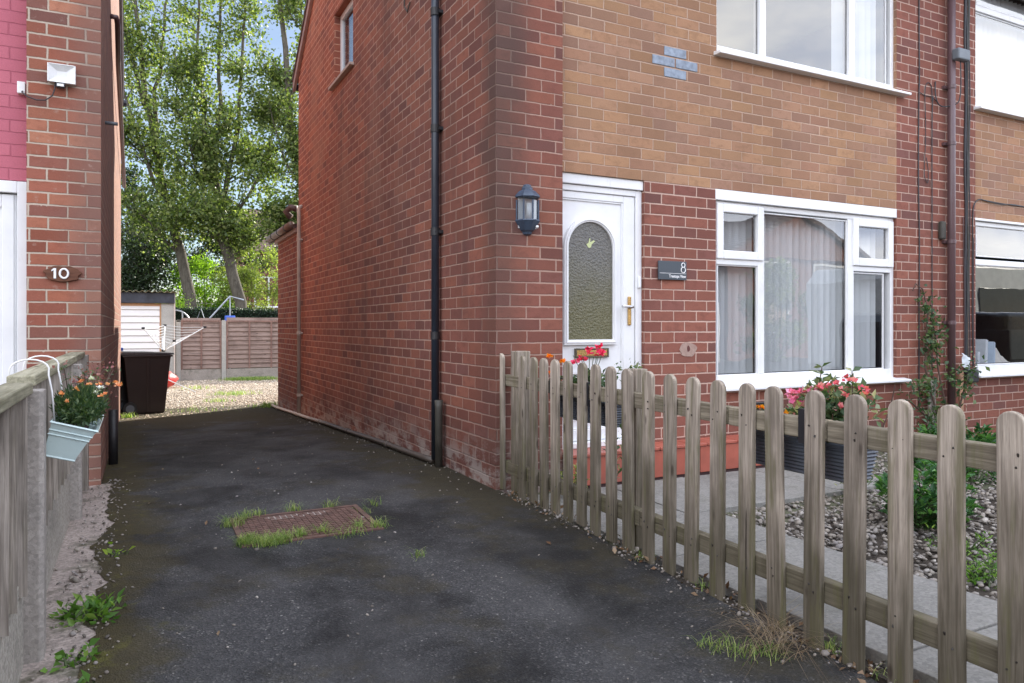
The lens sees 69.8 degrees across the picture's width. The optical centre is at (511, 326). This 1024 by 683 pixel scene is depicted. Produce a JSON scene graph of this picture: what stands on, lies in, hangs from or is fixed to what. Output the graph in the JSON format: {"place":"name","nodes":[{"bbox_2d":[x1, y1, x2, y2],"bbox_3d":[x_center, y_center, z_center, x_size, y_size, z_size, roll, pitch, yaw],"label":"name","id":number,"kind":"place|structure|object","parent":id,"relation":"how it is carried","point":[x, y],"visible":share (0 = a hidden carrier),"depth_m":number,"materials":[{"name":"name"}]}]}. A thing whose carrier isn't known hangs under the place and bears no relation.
{"place":"outdoors","nodes":[
{"label":"outdoors","id":0,"kind":"place"},
{"bbox_2d":[19,483,114,682],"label":"verge strip","id":1,"kind":"object","parent":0,"point":[59,638],"visible":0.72,"depth_m":3.13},
{"bbox_2d":[0,351,88,682],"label":"panel fence","id":2,"kind":"object","parent":1,"relation":"on","point":[40,500],"visible":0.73,"depth_m":2.46,"materials":[{"name":"concrete"}]},
{"bbox_2d":[8,355,121,461],"bbox_3d":[-1.737,0.273,2.852,0.357,0.368,0.719,19,-9,-26],"label":"metal planter","id":3,"kind":"object","parent":2,"relation":"hanging from","point":[78,416],"visible":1,"depth_m":2.66,"materials":[{"name":"metal"}]},
{"bbox_2d":[40,638,100,673],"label":"dandelion","id":4,"kind":"object","parent":1,"relation":"on","point":[61,655],"visible":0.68,"depth_m":2.45,"materials":[{"name":"green plant"}]},
{"bbox_2d":[77,670,94,682],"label":"dandelion","id":5,"kind":"object","parent":1,"relation":"on","point":[85,678],"visible":1,"depth_m":2.31,"materials":[{"name":"green plant"}]},
{"bbox_2d":[48,588,126,629],"bbox_3d":[-1.623,1.108,2.831,0.300,0.165,0.280,0,0,-27],"label":"dandelion","id":6,"kind":"object","parent":1,"relation":"on","point":[75,610],"visible":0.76,"depth_m":2.80,"materials":[{"name":"green plant"}]},
{"bbox_2d":[102,542,135,556],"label":"dandelion","id":7,"kind":"object","parent":1,"relation":"on","point":[107,551],"visible":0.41,"depth_m":3.54,"materials":[{"name":"green plant"}]},
{"bbox_2d":[121,290,178,374],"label":"garage","id":8,"kind":"structure","parent":0,"point":[136,305],"depth_m":19.20,"materials":[{"name":"metal"}]},
{"bbox_2d":[121,306,159,351],"bbox_3d":[-10.397,0.413,18.782,2.480,2.035,0.045,0,0,-27],"label":"slatted door","id":9,"kind":"structure","parent":8,"relation":"in","point":[131,318],"depth_m":19.13,"materials":[{"name":"white wood"}]},
{"bbox_2d":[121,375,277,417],"bbox_3d":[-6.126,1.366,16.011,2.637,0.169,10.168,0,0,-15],"label":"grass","id":10,"kind":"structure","parent":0,"point":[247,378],"depth_m":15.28,"materials":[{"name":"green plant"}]},
{"bbox_2d":[123,379,277,418],"bbox_3d":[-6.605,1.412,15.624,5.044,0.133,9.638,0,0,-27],"label":"yard gravel","id":11,"kind":"structure","parent":0,"point":[247,396],"depth_m":15.45,"materials":[{"name":"beige gravel"}]},
{"bbox_2d":[167,371,178,387],"bbox_3d":[-8.214,1.234,17.141,0.646,0.440,0.666,0,0,6],"label":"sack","id":12,"kind":"object","parent":11,"relation":"on","point":[173,377],"visible":0.19,"depth_m":17.12,"materials":[{"name":"red plastic"}]},
{"bbox_2d":[142,324,205,392],"bbox_3d":[-7.186,0.695,15.417,1.111,1.490,0.963,0,0,16],"label":"rotary airer","id":13,"kind":"object","parent":11,"relation":"on","point":[163,348],"visible":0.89,"depth_m":15.39,"materials":[{"name":"white paint"}]},
{"bbox_2d":[176,317,277,380],"bbox_3d":[-6.746,0.668,20.878,5.120,1.844,0.120,0,0,-27],"label":"panel fence","id":14,"kind":"object","parent":11,"relation":"on","point":[245,347],"visible":0.54,"depth_m":20.24,"materials":[{"name":"brown wood"}]},
{"bbox_2d":[121,0,304,301],"label":"sky","id":15,"kind":"structure","parent":0,"point":[275,34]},
{"bbox_2d":[236,208,277,309],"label":"tree","id":16,"kind":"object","parent":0,"point":[264,273],"depth_m":42.63,"materials":[{"name":"green plant"}]},
{"bbox_2d":[254,276,277,307],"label":"window","id":17,"kind":"structure","parent":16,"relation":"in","point":[263,276],"depth_m":42.58,"materials":[{"name":"white plastic"}]},
{"bbox_2d":[77,404,877,682],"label":"driveway","id":18,"kind":"structure","parent":0,"point":[463,614],"depth_m":3.16,"materials":[{"name":"black asphalt"}]},
{"bbox_2d":[120,351,173,414],"bbox_3d":[-5.962,0.893,11.851,0.834,0.999,0.648,0,0,-37],"label":"wheelie bin","id":19,"kind":"object","parent":18,"relation":"on","point":[144,378],"visible":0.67,"depth_m":11.63,"materials":[{"name":"black plastic"}]},
{"bbox_2d":[210,497,394,548],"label":"grass","id":20,"kind":"structure","parent":18,"relation":"on","point":[248,540],"depth_m":3.86,"materials":[{"name":"green plant"}]},
{"bbox_2d":[229,504,383,547],"bbox_3d":[-1.148,1.103,4.068,0.730,0.035,0.570,0,0,-27],"label":"drain cover","id":21,"kind":"object","parent":18,"relation":"on","point":[339,515],"visible":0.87,"depth_m":4.08,"materials":[{"name":"metal"}]},
{"bbox_2d":[30,414,891,682],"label":"grit","id":22,"kind":"object","parent":18,"relation":"on","point":[75,580],"visible":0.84,"depth_m":3.25,"materials":[{"name":"gravel"}]},
{"bbox_2d":[162,439,919,682],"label":"dead leaves","id":23,"kind":"object","parent":18,"relation":"on","point":[614,550],"visible":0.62,"depth_m":3.11,"materials":[{"name":"brown plant"}]},
{"bbox_2d":[405,545,896,680],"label":"grass","id":24,"kind":"structure","parent":18,"relation":"on","point":[827,646],"depth_m":2.61,"materials":[{"name":"green plant"}]},
{"bbox_2d":[528,468,886,529],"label":"paving","id":25,"kind":"structure","parent":0,"point":[794,486],"depth_m":4.99,"materials":[{"name":"grey concrete"}]},
{"bbox_2d":[560,464,589,486],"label":"garden weed","id":26,"kind":"object","parent":25,"relation":"on","point":[575,478],"visible":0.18,"depth_m":4.84,"materials":[{"name":"green plant"}]},
{"bbox_2d":[526,446,995,550],"bbox_3d":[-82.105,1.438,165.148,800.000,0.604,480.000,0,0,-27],"label":"ground","id":27,"kind":"structure","parent":0,"point":[985,486],"depth_m":4.86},
{"bbox_2d":[0,0,126,485],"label":"brick house","id":28,"kind":"structure","parent":27,"relation":"on","point":[62,157],"depth_m":5.03,"materials":[{"name":"brick"}]},
{"bbox_2d":[17,81,55,100],"bbox_3d":[-3.240,-1.593,4.951,0.281,0.144,0.114,0,0,12],"label":"junction box","id":29,"kind":"object","parent":28,"relation":"attached to","point":[21,87],"visible":1,"depth_m":4.97,"materials":[{"name":"white plastic"}]},
{"bbox_2d":[47,62,75,88],"bbox_3d":[-3.067,-1.702,4.998,0.165,0.159,0.064,0,0,-27],"label":"floodlight","id":30,"kind":"object","parent":28,"relation":"attached to","point":[61,75],"visible":1,"depth_m":4.99,"materials":[{"name":"white paint"}]},
{"bbox_2d":[43,266,81,281],"bbox_3d":[-3.070,-0.360,5.013,0.228,0.110,0.031,0,0,-27],"label":"house number plaque","id":31,"kind":"object","parent":28,"relation":"attached to","point":[62,273],"visible":1,"depth_m":5.01,"materials":[{"name":"brown wood"}]},
{"bbox_2d":[121,161,154,255],"bbox_3d":[-19.088,-3.274,35.729,4.088,9.537,2.992,0,0,-27],"label":"background tree","id":32,"kind":"object","parent":27,"relation":"on","point":[132,173],"visible":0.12,"depth_m":35.50,"materials":[{"name":"green plant"}]},
{"bbox_2d":[121,203,208,304],"bbox_3d":[-16.514,-2.710,30.948,6.913,8.414,5.162,0,0,-8],"label":"tall tree","id":33,"kind":"object","parent":27,"relation":"on","point":[135,276],"visible":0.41,"depth_m":30.92,"materials":[{"name":"green plant"}]},
{"bbox_2d":[134,284,200,307],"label":"sunlit shrub","id":34,"kind":"object","parent":27,"relation":"on","point":[163,290],"visible":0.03,"depth_m":31.39,"materials":[{"name":"green plant"}]},
{"bbox_2d":[121,0,237,308],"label":"tall tree","id":35,"kind":"object","parent":27,"relation":"on","point":[131,124],"visible":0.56,"depth_m":29.18,"materials":[{"name":"green plant"}]},
{"bbox_2d":[161,290,200,307],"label":"sunlit shrub","id":36,"kind":"object","parent":27,"relation":"on","point":[182,302],"visible":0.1,"depth_m":27.79,"materials":[{"name":"green plant"}]},
{"bbox_2d":[163,252,234,308],"bbox_3d":[-14.033,-0.990,33.196,3.538,4.976,2.490,0,0,-27],"label":"sunlit shrub","id":37,"kind":"object","parent":27,"relation":"on","point":[201,291],"visible":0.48,"depth_m":32.85,"materials":[{"name":"green plant"}]},
{"bbox_2d":[123,195,277,303],"bbox_3d":[-15.522,-2.781,37.520,7.838,8.562,3.266,0,0,-27],"label":"background tree","id":38,"kind":"object","parent":27,"relation":"on","point":[209,252],"visible":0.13,"depth_m":37.57,"materials":[{"name":"green plant"}]},
{"bbox_2d":[175,296,243,368],"bbox_3d":[-9.150,0.231,21.666,2.349,2.318,0.174,0,0,-27],"label":"garden swing","id":39,"kind":"object","parent":27,"relation":"on","point":[221,305],"visible":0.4,"depth_m":21.89,"materials":[{"name":"grey metal"}]},
{"bbox_2d":[142,306,277,374],"bbox_3d":[-6.360,0.414,24.814,11.127,2.152,0.974,0,0,-27],"label":"hedge","id":40,"kind":"object","parent":27,"relation":"on","point":[221,313],"visible":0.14,"depth_m":23.06,"materials":[{"name":"green plant"}]},
{"bbox_2d":[126,0,297,309],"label":"tall tree","id":41,"kind":"object","parent":27,"relation":"on","point":[208,211],"visible":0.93,"depth_m":29.38,"materials":[{"name":"green plant"}]},
{"bbox_2d":[205,239,277,309],"bbox_3d":[-11.814,-1.481,33.515,4.213,5.954,2.739,0,0,-27],"label":"sunlit shrub","id":42,"kind":"object","parent":27,"relation":"on","point":[248,277],"visible":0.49,"depth_m":33.30,"materials":[{"name":"green plant"}]},
{"bbox_2d":[221,0,305,246],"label":"tall tree","id":43,"kind":"object","parent":27,"relation":"on","point":[284,14],"visible":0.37,"depth_m":29.60,"materials":[{"name":"green plant"}]},
{"bbox_2d":[266,204,297,411],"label":"outhouse","id":44,"kind":"structure","parent":27,"relation":"on","point":[284,237],"depth_m":11.61,"materials":[{"name":"red brick"}]},
{"bbox_2d":[271,0,1023,494],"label":"brick house","id":45,"kind":"structure","parent":27,"relation":"on","point":[791,182],"depth_m":6.30,"materials":[{"name":"brick"}]},
{"bbox_2d":[328,0,353,90],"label":"side window","id":46,"kind":"structure","parent":45,"relation":"in","point":[344,69],"depth_m":8.89,"materials":[{"name":"white plastic"}]},
{"bbox_2d":[515,184,539,235],"bbox_3d":[0.123,-0.797,4.976,0.184,0.350,0.103,0,0,-27],"label":"wall lantern","id":47,"kind":"object","parent":45,"relation":"attached to","point":[527,221],"depth_m":4.97,"materials":[{"name":"blue paint"}]},
{"bbox_2d":[563,172,642,448],"bbox_3d":[0.639,-0.113,5.468,0.799,2.006,0.124,0,0,-27],"label":"front door","id":48,"kind":"structure","parent":45,"relation":"in","point":[602,215],"depth_m":5.49,"materials":[{"name":"white plastic"}]},
{"bbox_2d":[658,260,686,279],"bbox_3d":[1.247,-0.438,5.717,0.277,0.145,0.027,0,0,-27],"label":"house sign","id":49,"kind":"object","parent":45,"relation":"attached to","point":[672,270],"visible":1,"depth_m":5.71,"materials":[{"name":"stone"}]},
{"bbox_2d":[714,0,911,96],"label":"window","id":50,"kind":"structure","parent":45,"relation":"in","point":[853,22],"depth_m":6.87,"materials":[{"name":"white plastic"}]},
{"bbox_2d":[715,189,911,390],"bbox_3d":[2.649,-0.298,6.540,2.386,1.636,0.317,0,0,-27],"label":"window","id":51,"kind":"structure","parent":45,"relation":"in","point":[795,294],"depth_m":6.60,"materials":[{"name":"white plastic"}]},
{"bbox_2d":[573,434,764,488],"bbox_3d":[1.187,1.038,5.572,1.858,0.304,0.224,0,0,-27],"label":"door step","id":52,"kind":"object","parent":27,"relation":"on","point":[732,449],"depth_m":5.51,"materials":[{"name":"red concrete"}]},
{"bbox_2d":[756,362,895,482],"bbox_3d":[1.156,0.349,2.833,0.276,0.432,0.677,0,0,-27],"label":"trough planter","id":53,"kind":"object","parent":27,"relation":"on","point":[794,456],"visible":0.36,"depth_m":2.72,"materials":[{"name":"plastic"}]},
{"bbox_2d":[928,380,935,428],"bbox_3d":[4.062,0.832,7.097,0.100,0.620,0.020,6,-6,-27],"label":"timber board","id":54,"kind":"object","parent":27,"relation":"on","point":[931,401],"visible":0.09,"depth_m":7.09,"materials":[{"name":"brown wood"}]},
{"bbox_2d":[958,371,963,411],"bbox_3d":[4.473,0.790,7.309,0.060,0.700,0.020,0,0,-27],"label":"timber strip","id":55,"kind":"object","parent":27,"relation":"on","point":[961,391],"visible":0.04,"depth_m":7.30,"materials":[{"name":"brown wood"}]},
{"bbox_2d":[974,0,1023,434],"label":"brick house","id":56,"kind":"structure","parent":27,"relation":"on","point":[999,106],"depth_m":7.82,"materials":[{"name":"brick"}]},
{"bbox_2d":[975,339,987,362],"bbox_3d":[5.048,0.304,7.981,0.090,0.330,0.200,10,-7,-44],"label":"folder","id":57,"kind":"object","parent":56,"relation":"on","point":[981,346],"visible":0.29,"depth_m":7.91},
{"bbox_2d":[988,342,994,362],"bbox_3d":[5.177,0.319,8.047,0.200,0.300,0.130,0,-6,37],"label":"folder","id":58,"kind":"object","parent":56,"relation":"on","point":[991,352],"visible":0.24,"depth_m":7.95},
{"bbox_2d":[974,0,1023,120],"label":"window","id":59,"kind":"structure","parent":56,"relation":"in","point":[999,24],"depth_m":7.99,"materials":[{"name":"white plastic"}]},
{"bbox_2d":[975,218,1023,377],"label":"window","id":60,"kind":"structure","parent":56,"relation":"in","point":[1002,369],"depth_m":7.76,"materials":[{"name":"white plastic"}]},
{"bbox_2d":[995,348,1007,362],"bbox_3d":[5.325,0.327,8.397,0.750,0.356,0.420,0,0,-27],"label":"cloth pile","id":61,"kind":"object","parent":56,"relation":"on","point":[999,358],"visible":0.09,"depth_m":8.32,"materials":[{"name":"beige fabric"}]},
{"bbox_2d":[678,594,855,682],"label":"dry grass","id":62,"kind":"structure","parent":0,"point":[773,629],"depth_m":2.67,"materials":[{"name":"plant"}]},
{"bbox_2d":[601,511,997,682],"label":"path","id":63,"kind":"structure","parent":0,"point":[981,614],"depth_m":3.02,"materials":[{"name":"grey concrete"}]},
{"bbox_2d":[638,487,996,682],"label":"garden soil","id":64,"kind":"structure","parent":0,"point":[882,678],"depth_m":3.73,"materials":[{"name":"brown soil"}]},
{"bbox_2d":[500,351,1023,682],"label":"picket fence","id":65,"kind":"object","parent":64,"relation":"on","point":[951,450],"visible":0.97,"depth_m":2.78,"materials":[{"name":"brown wood"}]},
{"bbox_2d":[546,343,642,477],"bbox_3d":[0.445,0.475,4.231,0.284,0.780,0.851,0,0,-27],"label":"trough planter","id":66,"kind":"object","parent":65,"relation":"attached to","point":[601,351],"visible":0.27,"depth_m":4.16,"materials":[{"name":"plant"}]},
{"bbox_2d":[834,470,874,499],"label":"garden weed","id":67,"kind":"object","parent":64,"relation":"on","point":[869,482],"visible":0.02,"depth_m":4.92,"materials":[{"name":"green plant"}]},
{"bbox_2d":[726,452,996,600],"bbox_3d":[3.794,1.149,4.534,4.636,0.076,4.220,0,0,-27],"label":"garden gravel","id":68,"kind":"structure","parent":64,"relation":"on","point":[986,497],"depth_m":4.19,"materials":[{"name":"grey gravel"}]},
{"bbox_2d":[873,459,985,531],"bbox_3d":[2.349,0.953,4.158,0.555,0.427,0.591,0,0,26],"label":"leafy shrub","id":69,"kind":"object","parent":68,"relation":"on","point":[925,506],"visible":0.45,"depth_m":4.10,"materials":[{"name":"green plant"}]},
{"bbox_2d":[923,523,996,555],"bbox_3d":[2.256,1.085,3.707,0.246,0.214,0.285,0,0,-18],"label":"garden weed","id":70,"kind":"object","parent":68,"relation":"on","point":[974,546],"visible":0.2,"depth_m":3.67,"materials":[{"name":"green plant"}]},
{"bbox_2d":[894,283,989,428],"bbox_3d":[4.071,0.402,7.035,1.328,1.635,0.326,0,0,-27],"label":"climbing rose","id":71,"kind":"object","parent":64,"relation":"on","point":[934,346],"visible":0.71,"depth_m":7.06,"materials":[{"name":"green plant"}]},
{"bbox_2d":[962,353,970,367],"bbox_3d":[4.517,0.350,7.298,0.130,0.180,0.026,0,0,-27],"label":"plastic tag","id":72,"kind":"object","parent":71,"relation":"attached to","point":[965,359],"visible":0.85,"depth_m":7.30,"materials":[{"name":"white plastic"}]},
{"bbox_2d":[914,416,995,465],"bbox_3d":[3.752,0.985,6.270,1.139,0.448,0.632,0,0,-27],"label":"leafy shrub","id":73,"kind":"object","parent":64,"relation":"on","point":[986,437],"visible":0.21,"depth_m":6.32,"materials":[{"name":"green plant"}]},
{"bbox_2d":[915,458,995,484],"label":"leafy shrub","id":74,"kind":"object","parent":64,"relation":"on","point":[920,464],"visible":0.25,"depth_m":5.40,"materials":[{"name":"green plant"}]},
{"bbox_2d":[966,549,996,590],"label":"garden weed","id":75,"kind":"object","parent":64,"relation":"on","point":[978,574],"visible":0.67,"depth_m":3.32,"materials":[{"name":"green plant"}]},
{"bbox_2d":[975,352,979,362],"bbox_3d":[4.923,0.368,7.911,0.050,0.200,0.200,3,-2,-36],"label":"folder","id":76,"kind":"object","parent":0,"point":[977,355],"visible":0.24,"depth_m":7.83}
]}

